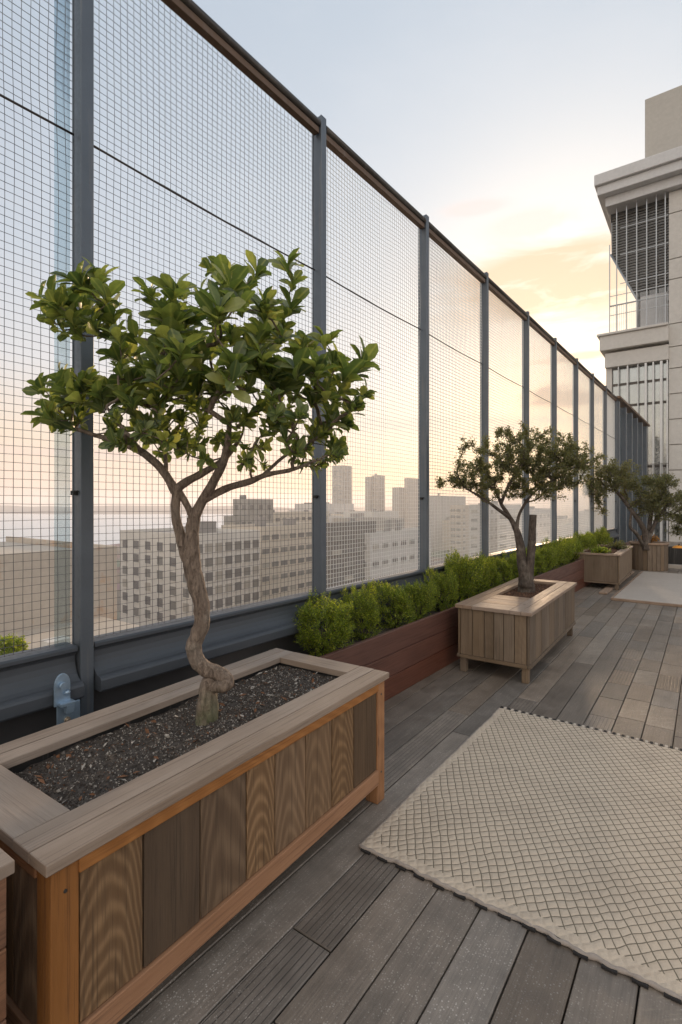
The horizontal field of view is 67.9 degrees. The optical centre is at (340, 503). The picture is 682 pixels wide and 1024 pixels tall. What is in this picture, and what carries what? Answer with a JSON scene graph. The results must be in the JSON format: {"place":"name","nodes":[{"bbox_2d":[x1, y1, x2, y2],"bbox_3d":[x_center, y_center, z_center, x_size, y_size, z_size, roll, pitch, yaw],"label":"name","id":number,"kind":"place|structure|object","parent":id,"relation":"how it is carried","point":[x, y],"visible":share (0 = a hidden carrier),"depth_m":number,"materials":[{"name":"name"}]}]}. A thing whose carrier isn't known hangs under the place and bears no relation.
{"place":"outdoors","nodes":[
{"label":"outdoors","id":0,"kind":"place"},
{"bbox_2d":[0,632,29,654],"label":"leaved tree","id":1,"kind":"object","parent":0,"point":[9,644],"visible":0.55,"depth_m":12.94,"materials":[{"name":"plant"}]},
{"bbox_2d":[0,505,364,513],"bbox_3d":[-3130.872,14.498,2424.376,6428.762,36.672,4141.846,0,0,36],"label":"hills","id":2,"kind":"structure","parent":0,"point":[99,509],"depth_m":1559.20,"materials":[{"name":"grey"}]},
{"bbox_2d":[0,505,391,544],"bbox_3d":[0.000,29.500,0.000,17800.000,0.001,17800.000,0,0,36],"label":"sea","id":3,"kind":"structure","parent":0,"point":[103,523],"depth_m":741.17,"materials":[{"name":"grey"}]},
{"bbox_2d":[0,0,681,504],"label":"sky","id":4,"kind":"structure","parent":0,"point":[496,121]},
{"bbox_2d":[110,505,596,620],"bbox_3d":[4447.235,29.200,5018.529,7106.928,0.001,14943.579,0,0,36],"label":"land","id":5,"kind":"structure","parent":0,"point":[118,565],"depth_m":278.27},
{"bbox_2d":[0,536,138,650],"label":"long tan building","id":6,"kind":"structure","parent":5,"relation":"on","point":[30,547],"depth_m":53.51,"materials":[{"name":"white paint"}]},
{"bbox_2d":[120,521,259,625],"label":"city building","id":7,"kind":"structure","parent":5,"relation":"on","point":[144,537],"depth_m":97.50,"materials":[{"name":"white paint"}]},
{"bbox_2d":[144,596,150,605],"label":"window","id":8,"kind":"structure","parent":7,"relation":"in","point":[147,598],"depth_m":97.95,"materials":[{"name":"grey glass"}]},
{"bbox_2d":[144,610,150,619],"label":"window","id":9,"kind":"structure","parent":7,"relation":"in","point":[147,616],"depth_m":97.95,"materials":[{"name":"grey glass"}]},
{"bbox_2d":[145,541,150,550],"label":"window","id":10,"kind":"structure","parent":7,"relation":"in","point":[147,547],"depth_m":97.95,"materials":[{"name":"grey glass"}]},
{"bbox_2d":[156,612,162,621],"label":"window","id":11,"kind":"structure","parent":7,"relation":"in","point":[160,614],"depth_m":95.52,"materials":[{"name":"grey glass"}]},
{"bbox_2d":[157,556,162,565],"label":"window","id":12,"kind":"structure","parent":7,"relation":"in","point":[160,558],"depth_m":95.52,"materials":[{"name":"grey glass"}]},
{"bbox_2d":[169,543,175,552],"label":"window","id":13,"kind":"structure","parent":7,"relation":"in","point":[172,545],"depth_m":93.19,"materials":[{"name":"grey glass"}]},
{"bbox_2d":[169,557,175,567],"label":"window","id":14,"kind":"structure","parent":7,"relation":"in","point":[172,560],"depth_m":93.35,"materials":[{"name":"grey glass"}]},
{"bbox_2d":[169,572,175,581],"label":"window","id":15,"kind":"structure","parent":7,"relation":"in","point":[173,579],"depth_m":93.19,"materials":[{"name":"grey glass"}]},
{"bbox_2d":[169,586,175,596],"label":"window","id":16,"kind":"structure","parent":7,"relation":"in","point":[172,592],"depth_m":93.35,"materials":[{"name":"grey glass"}]},
{"bbox_2d":[169,600,175,610],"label":"window","id":17,"kind":"structure","parent":7,"relation":"in","point":[172,605],"depth_m":93.19,"materials":[{"name":"grey glass"}]},
{"bbox_2d":[182,588,188,598],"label":"window","id":18,"kind":"structure","parent":7,"relation":"in","point":[185,590],"depth_m":91.14,"materials":[{"name":"grey glass"}]},
{"bbox_2d":[182,603,188,613],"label":"window","id":19,"kind":"structure","parent":7,"relation":"in","point":[185,609],"depth_m":90.99,"materials":[{"name":"grey glass"}]},
{"bbox_2d":[205,543,211,552],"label":"window","id":20,"kind":"structure","parent":7,"relation":"in","point":[208,549],"depth_m":92.73,"materials":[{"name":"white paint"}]},
{"bbox_2d":[205,572,211,582],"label":"window","id":21,"kind":"structure","parent":7,"relation":"in","point":[210,573],"depth_m":92.85,"materials":[{"name":"grey glass"}]},
{"bbox_2d":[205,558,213,567],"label":"window","id":22,"kind":"structure","parent":7,"relation":"in","point":[208,563],"depth_m":92.73,"materials":[{"name":"grey glass"}]},
{"bbox_2d":[215,543,223,552],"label":"window","id":23,"kind":"structure","parent":7,"relation":"in","point":[219,544],"depth_m":94.63,"materials":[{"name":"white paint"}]},
{"bbox_2d":[215,557,223,566],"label":"window","id":24,"kind":"structure","parent":7,"relation":"in","point":[220,560],"depth_m":94.82,"materials":[{"name":"grey glass"}]},
{"bbox_2d":[215,571,223,580],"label":"window","id":25,"kind":"structure","parent":7,"relation":"in","point":[219,572],"depth_m":94.82,"materials":[{"name":"grey glass"}]},
{"bbox_2d":[215,585,223,594],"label":"window","id":26,"kind":"structure","parent":7,"relation":"in","point":[220,588],"depth_m":94.82,"materials":[{"name":"grey glass"}]},
{"bbox_2d":[215,599,223,609],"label":"window","id":27,"kind":"structure","parent":7,"relation":"in","point":[220,600],"depth_m":94.82,"materials":[{"name":"grey glass"}]},
{"bbox_2d":[225,542,230,551],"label":"window","id":28,"kind":"structure","parent":7,"relation":"in","point":[228,544],"depth_m":96.41,"materials":[{"name":"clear glass"}]},
{"bbox_2d":[225,569,230,579],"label":"window","id":29,"kind":"structure","parent":7,"relation":"in","point":[228,572],"depth_m":96.55,"materials":[{"name":"grey glass"}]},
{"bbox_2d":[225,556,232,565],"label":"window","id":30,"kind":"structure","parent":7,"relation":"in","point":[227,558],"depth_m":96.41,"materials":[{"name":"grey glass"}]},
{"bbox_2d":[225,583,232,593],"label":"window","id":31,"kind":"structure","parent":7,"relation":"in","point":[227,588],"depth_m":96.41,"materials":[{"name":"grey glass"}]},
{"bbox_2d":[225,597,232,607],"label":"window","id":32,"kind":"structure","parent":7,"relation":"in","point":[227,600],"depth_m":96.48,"materials":[{"name":"grey glass"}]},
{"bbox_2d":[234,541,241,550],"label":"window","id":33,"kind":"structure","parent":7,"relation":"in","point":[237,547],"depth_m":98.50,"materials":[{"name":"grey glass"}]},
{"bbox_2d":[234,568,241,577],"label":"window","id":34,"kind":"structure","parent":7,"relation":"in","point":[237,574],"depth_m":98.45,"materials":[{"name":"grey glass"}]},
{"bbox_2d":[234,582,241,591],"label":"window","id":35,"kind":"structure","parent":7,"relation":"in","point":[237,587],"depth_m":98.50,"materials":[{"name":"grey glass"}]},
{"bbox_2d":[235,554,241,563],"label":"window","id":36,"kind":"structure","parent":7,"relation":"in","point":[237,558],"depth_m":98.55,"materials":[{"name":"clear glass"}]},
{"bbox_2d":[235,595,241,604],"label":"window","id":37,"kind":"structure","parent":7,"relation":"in","point":[237,598],"depth_m":98.50,"materials":[{"name":"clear glass"}]},
{"bbox_2d":[243,554,250,562],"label":"window","id":38,"kind":"structure","parent":7,"relation":"in","point":[246,557],"depth_m":100.54,"materials":[{"name":"clear glass"}]},
{"bbox_2d":[243,567,250,576],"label":"window","id":39,"kind":"structure","parent":7,"relation":"in","point":[246,568],"depth_m":100.39,"materials":[{"name":"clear glass"}]},
{"bbox_2d":[243,580,250,589],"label":"window","id":40,"kind":"structure","parent":7,"relation":"in","point":[246,585],"depth_m":100.39,"materials":[{"name":"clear glass"}]},
{"bbox_2d":[244,540,250,548],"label":"window","id":41,"kind":"structure","parent":7,"relation":"in","point":[246,546],"depth_m":100.61,"materials":[{"name":"grey glass"}]},
{"bbox_2d":[244,594,250,602],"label":"window","id":42,"kind":"structure","parent":7,"relation":"in","point":[246,596],"depth_m":100.39,"materials":[{"name":"grey glass"}]},
{"bbox_2d":[224,516,252,524],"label":"city building","id":43,"kind":"structure","parent":5,"relation":"on","point":[244,519],"depth_m":162.41,"materials":[{"name":"concrete"}]},
{"bbox_2d":[233,495,272,523],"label":"city building","id":44,"kind":"structure","parent":5,"relation":"on","point":[248,507],"depth_m":168.24,"materials":[{"name":"concrete"}]},
{"bbox_2d":[221,517,311,600],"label":"city building","id":45,"kind":"structure","parent":5,"relation":"on","point":[276,537],"depth_m":127.50,"materials":[{"name":"concrete"}]},
{"bbox_2d":[273,510,328,522],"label":"city building","id":46,"kind":"structure","parent":5,"relation":"on","point":[277,518],"depth_m":200.18,"materials":[{"name":"concrete"}]},
{"bbox_2d":[295,502,353,513],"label":"city building","id":47,"kind":"structure","parent":5,"relation":"on","point":[303,507],"depth_m":440.73,"materials":[{"name":"concrete"}]},
{"bbox_2d":[332,465,351,503],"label":"city building","id":48,"kind":"structure","parent":5,"relation":"on","point":[340,483],"depth_m":524.84,"materials":[{"name":"concrete"}]},
{"bbox_2d":[326,518,375,586],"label":"city building","id":49,"kind":"structure","parent":5,"relation":"on","point":[339,536],"depth_m":91.95,"materials":[{"name":"concrete"}]},
{"bbox_2d":[331,536,342,541],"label":"window","id":50,"kind":"structure","parent":49,"relation":"in","point":[336,538],"depth_m":89.36,"materials":[{"name":"grey glass"}]},
{"bbox_2d":[331,550,342,555],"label":"window","id":51,"kind":"structure","parent":49,"relation":"in","point":[339,552],"depth_m":89.62,"materials":[{"name":"grey glass"}]},
{"bbox_2d":[331,564,342,570],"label":"window","id":52,"kind":"structure","parent":49,"relation":"in","point":[337,566],"depth_m":89.62,"materials":[{"name":"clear glass"}]},
{"bbox_2d":[365,477,371,510],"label":"city building","id":53,"kind":"structure","parent":5,"relation":"on","point":[370,493],"depth_m":561.68,"materials":[{"name":"concrete"}]},
{"bbox_2d":[334,513,403,529],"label":"city building","id":54,"kind":"structure","parent":5,"relation":"on","point":[355,517],"depth_m":223.99,"materials":[{"name":"concrete"}]},
{"bbox_2d":[343,509,397,517],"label":"city building","id":55,"kind":"structure","parent":5,"relation":"on","point":[387,514],"depth_m":256.70,"materials":[{"name":"white paint"}]},
{"bbox_2d":[371,474,384,510],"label":"city building","id":56,"kind":"structure","parent":5,"relation":"on","point":[377,494],"depth_m":562.15,"materials":[{"name":"concrete"}]},
{"bbox_2d":[364,519,430,579],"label":"city building","id":57,"kind":"structure","parent":5,"relation":"on","point":[410,551],"depth_m":102.13,"materials":[{"name":"concrete"}]},
{"bbox_2d":[392,487,403,517],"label":"city building","id":58,"kind":"structure","parent":5,"relation":"on","point":[393,491],"depth_m":543.25,"materials":[{"name":"concrete"}]},
{"bbox_2d":[405,478,416,522],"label":"city building","id":59,"kind":"structure","parent":5,"relation":"on","point":[410,497],"depth_m":548.99,"materials":[{"name":"concrete"}]},
{"bbox_2d":[405,523,416,527],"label":"city building","id":60,"kind":"structure","parent":5,"relation":"on","point":[409,525],"depth_m":467.01,"materials":[{"name":"concrete"}]},
{"bbox_2d":[442,517,448,549],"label":"city building","id":61,"kind":"structure","parent":5,"relation":"on","point":[445,534],"depth_m":317.10,"materials":[{"name":"concrete"}]},
{"bbox_2d":[430,493,462,551],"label":"city building","id":62,"kind":"structure","parent":5,"relation":"on","point":[458,501],"depth_m":314.80,"materials":[{"name":"concrete"}]},
{"bbox_2d":[450,503,478,558],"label":"city building","id":63,"kind":"structure","parent":5,"relation":"on","point":[462,529],"depth_m":262.22,"materials":[{"name":"concrete"}]},
{"bbox_2d":[470,501,520,556],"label":"city building","id":64,"kind":"structure","parent":5,"relation":"on","point":[493,512],"depth_m":193.62,"materials":[{"name":"concrete"}]},
{"bbox_2d":[497,506,549,551],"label":"city building","id":65,"kind":"structure","parent":5,"relation":"on","point":[500,526],"depth_m":174.25,"materials":[{"name":"concrete"}]},
{"bbox_2d":[557,522,601,538],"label":"city building","id":66,"kind":"structure","parent":5,"relation":"on","point":[572,530],"depth_m":223.01,"materials":[{"name":"concrete"}]},
{"bbox_2d":[594,85,681,541],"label":"panelled building","id":67,"kind":"structure","parent":5,"relation":"on","point":[640,201],"depth_m":20.47,"materials":[{"name":"concrete"}]},
{"bbox_2d":[563,682,681,1023],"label":"roof slab","id":68,"kind":"structure","parent":0,"point":[639,986],"depth_m":1.62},
{"bbox_2d":[0,539,627,744],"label":"parapet wall","id":69,"kind":"structure","parent":68,"relation":"on","point":[21,726],"depth_m":2.72,"materials":[{"name":"grey concrete"}]},
{"bbox_2d":[0,0,619,724],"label":"fence","id":70,"kind":"object","parent":69,"relation":"on","point":[64,678],"visible":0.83,"depth_m":3.52,"materials":[{"name":"metal"}]},
{"bbox_2d":[612,396,649,542],"bbox_3d":[9.427,-0.807,16.320,0.220,4.215,6.400,0,0,38],"label":"glass screen","id":71,"kind":"object","parent":69,"relation":"on","point":[633,424],"visible":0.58,"depth_m":15.69,"materials":[{"name":"glass"}]},
{"bbox_2d":[117,541,681,1023],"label":"deck","id":72,"kind":"structure","parent":68,"relation":"on","point":[335,925],"depth_m":1.81,"materials":[{"name":"grey wood"}]},
{"bbox_2d":[0,848,14,1023],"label":"wooden planter","id":73,"kind":"object","parent":72,"relation":"on","point":[7,865],"visible":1,"depth_m":1.14,"materials":[{"name":"wood"}]},
{"bbox_2d":[0,648,388,1023],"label":"wooden planter","id":74,"kind":"object","parent":72,"relation":"on","point":[123,900],"visible":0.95,"depth_m":1.57,"materials":[{"name":"brown wood"}]},
{"bbox_2d":[14,665,337,810],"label":"soil","id":75,"kind":"structure","parent":74,"relation":"in","point":[76,775],"depth_m":1.92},
{"bbox_2d":[20,247,379,726],"bbox_3d":[-0.600,-0.101,2.142,1.484,2.148,0.826,0,0,18],"label":"broadleaf tree","id":76,"kind":"object","parent":75,"relation":"in","point":[175,347],"visible":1,"depth_m":2.04,"materials":[{"name":"green plant"}]},
{"bbox_2d":[267,541,629,701],"bbox_3d":[3.617,1.245,8.438,0.404,0.510,12.980,0,0,38],"label":"redwood trough","id":77,"kind":"object","parent":72,"relation":"on","point":[406,655],"visible":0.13,"depth_m":4.21,"materials":[{"name":"wood"}]},
{"bbox_2d":[293,589,355,656],"bbox_3d":[-0.141,0.858,3.616,0.476,0.489,0.544,0,0,-37],"label":"clipped shrub","id":78,"kind":"object","parent":77,"relation":"in","point":[311,638],"visible":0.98,"depth_m":3.51,"materials":[{"name":"green plant"}]},
{"bbox_2d":[340,578,381,640],"bbox_3d":[0.154,0.869,3.996,0.371,0.525,0.366,0,0,-10],"label":"clipped shrub","id":79,"kind":"object","parent":77,"relation":"in","point":[368,607],"visible":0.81,"depth_m":3.96,"materials":[{"name":"green plant"}]},
{"bbox_2d":[369,579,417,629],"bbox_3d":[0.436,0.899,4.406,0.442,0.524,0.450,0,0,-13],"label":"clipped shrub","id":80,"kind":"object","parent":77,"relation":"in","point":[398,597],"visible":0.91,"depth_m":4.33,"materials":[{"name":"green plant"}]},
{"bbox_2d":[403,577,439,620],"bbox_3d":[0.734,0.885,4.697,0.396,0.428,0.346,0,0,-13],"label":"clipped shrub","id":81,"kind":"object","parent":77,"relation":"in","point":[426,606],"visible":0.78,"depth_m":4.64,"materials":[{"name":"green plant"}]},
{"bbox_2d":[423,567,459,611],"bbox_3d":[0.997,0.869,5.023,0.358,0.525,0.354,0,0,32],"label":"clipped shrub","id":82,"kind":"object","parent":77,"relation":"in","point":[442,582],"visible":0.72,"depth_m":4.97,"materials":[{"name":"green plant"}]},
{"bbox_2d":[441,546,487,606],"bbox_3d":[1.285,0.832,5.437,0.520,0.719,0.512,0,0,-3],"label":"clipped shrub","id":83,"kind":"object","parent":77,"relation":"in","point":[463,566],"visible":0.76,"depth_m":5.34,"materials":[{"name":"green plant"}]},
{"bbox_2d":[461,551,492,597],"bbox_3d":[1.529,0.815,5.744,0.433,0.582,0.495,0,0,32],"label":"clipped shrub","id":84,"kind":"object","parent":77,"relation":"in","point":[481,561],"visible":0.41,"depth_m":5.68,"materials":[{"name":"green plant"}]},
{"bbox_2d":[474,553,503,591],"bbox_3d":[1.755,0.864,6.039,0.375,0.536,0.379,0,0,27],"label":"clipped shrub","id":85,"kind":"object","parent":77,"relation":"in","point":[496,576],"visible":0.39,"depth_m":5.97,"materials":[{"name":"green plant"}]},
{"bbox_2d":[488,555,515,586],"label":"clipped shrub","id":86,"kind":"object","parent":77,"relation":"in","point":[506,570],"visible":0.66,"depth_m":6.36,"materials":[{"name":"green plant"}]},
{"bbox_2d":[499,549,526,580],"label":"clipped shrub","id":87,"kind":"object","parent":77,"relation":"in","point":[513,559],"visible":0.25,"depth_m":6.74,"materials":[{"name":"green plant"}]},
{"bbox_2d":[525,546,547,574],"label":"clipped shrub","id":88,"kind":"object","parent":77,"relation":"in","point":[540,562],"visible":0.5,"depth_m":7.46,"materials":[{"name":"green plant"}]},
{"bbox_2d":[536,543,559,572],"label":"clipped shrub","id":89,"kind":"object","parent":77,"relation":"in","point":[552,561],"visible":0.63,"depth_m":7.81,"materials":[{"name":"green plant"}]},
{"bbox_2d":[541,537,567,569],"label":"clipped shrub","id":90,"kind":"object","parent":77,"relation":"in","point":[561,553],"visible":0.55,"depth_m":8.24,"materials":[{"name":"green plant"}]},
{"bbox_2d":[559,540,576,565],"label":"clipped shrub","id":91,"kind":"object","parent":77,"relation":"in","point":[570,547],"visible":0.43,"depth_m":8.64,"materials":[{"name":"green plant"}]},
{"bbox_2d":[560,534,584,561],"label":"clipped shrub","id":92,"kind":"object","parent":77,"relation":"in","point":[579,546],"visible":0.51,"depth_m":9.12,"materials":[{"name":"green plant"}]},
{"bbox_2d":[573,531,594,548],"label":"clipped shrub","id":93,"kind":"object","parent":77,"relation":"in","point":[583,540],"visible":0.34,"depth_m":9.71,"materials":[{"name":"green plant"}]},
{"bbox_2d":[581,531,597,547],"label":"clipped shrub","id":94,"kind":"object","parent":77,"relation":"in","point":[594,539],"visible":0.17,"depth_m":10.21,"materials":[{"name":"green plant"}]},
{"bbox_2d":[588,530,611,544],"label":"clipped shrub","id":95,"kind":"object","parent":77,"relation":"in","point":[599,537],"visible":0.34,"depth_m":10.89,"materials":[{"name":"green plant"}]},
{"bbox_2d":[596,525,613,544],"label":"clipped shrub","id":96,"kind":"object","parent":77,"relation":"in","point":[603,528],"visible":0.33,"depth_m":11.54,"materials":[{"name":"green plant"}]},
{"bbox_2d":[455,578,576,683],"bbox_3d":[1.854,1.200,5.153,0.662,0.600,1.974,0,0,35],"label":"wooden planter","id":97,"kind":"object","parent":72,"relation":"on","point":[497,626],"visible":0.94,"depth_m":4.46,"materials":[{"name":"brown wood"}]},
{"bbox_2d":[503,583,552,597],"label":"soil","id":98,"kind":"structure","parent":97,"relation":"in","point":[539,588],"depth_m":5.28,"materials":[{"name":"brown soil"}]},
{"bbox_2d":[434,421,608,592],"bbox_3d":[1.909,0.061,5.363,1.881,1.854,0.896,0,0,-19],"label":"leaved tree","id":99,"kind":"object","parent":98,"relation":"on","point":[564,467],"visible":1,"depth_m":5.29,"materials":[{"name":"green plant"}]},
{"bbox_2d":[359,706,681,1004],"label":"woven rug","id":100,"kind":"object","parent":72,"relation":"on","point":[563,833],"visible":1,"depth_m":2.25,"materials":[{"name":"beige fabric"}]},
{"bbox_2d":[575,544,632,589],"bbox_3d":[5.132,1.190,9.829,0.742,0.620,2.224,0,0,35],"label":"wooden planter","id":101,"kind":"object","parent":72,"relation":"on","point":[615,568],"visible":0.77,"depth_m":8.94,"materials":[{"name":"brown wood"}]},
{"bbox_2d":[584,545,619,553],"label":"soil","id":102,"kind":"structure","parent":101,"relation":"in","point":[612,551],"depth_m":9.52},
{"bbox_2d":[590,545,610,552],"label":"plant","id":103,"kind":"object","parent":102,"relation":"on","point":[598,549],"visible":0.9,"depth_m":8.97,"materials":[{"name":"green plant"}]},
{"bbox_2d":[601,539,631,548],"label":"plant","id":104,"kind":"object","parent":102,"relation":"on","point":[619,545],"visible":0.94,"depth_m":9.82,"materials":[{"name":"green plant"}]},
{"bbox_2d":[599,571,681,606],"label":"pale mat","id":105,"kind":"object","parent":72,"relation":"on","point":[655,588],"visible":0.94,"depth_m":8.53,"materials":[{"name":"beige fabric"}]},
{"bbox_2d":[630,541,668,570],"bbox_3d":[7.021,1.190,11.550,0.770,0.620,0.770,0,0,36],"label":"wooden planter","id":106,"kind":"object","parent":72,"relation":"on","point":[654,557],"visible":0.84,"depth_m":11.24,"materials":[{"name":"wood"}]},
{"bbox_2d":[580,457,681,549],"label":"leaved tree","id":107,"kind":"object","parent":106,"relation":"in","point":[659,492],"visible":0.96,"depth_m":11.19,"materials":[{"name":"green plant"}]},
{"bbox_2d":[636,534,660,542],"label":"plant","id":108,"kind":"object","parent":106,"relation":"on","point":[654,538],"visible":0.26,"depth_m":11.47,"materials":[{"name":"plant"}]},
{"bbox_2d":[664,505,681,539],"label":"leaved tree","id":109,"kind":"object","parent":72,"relation":"on","point":[678,520],"visible":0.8,"depth_m":12.56,"materials":[{"name":"green plant"}]},
{"bbox_2d":[668,546,681,568],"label":"black trough","id":110,"kind":"object","parent":72,"relation":"on","point":[674,558],"depth_m":11.74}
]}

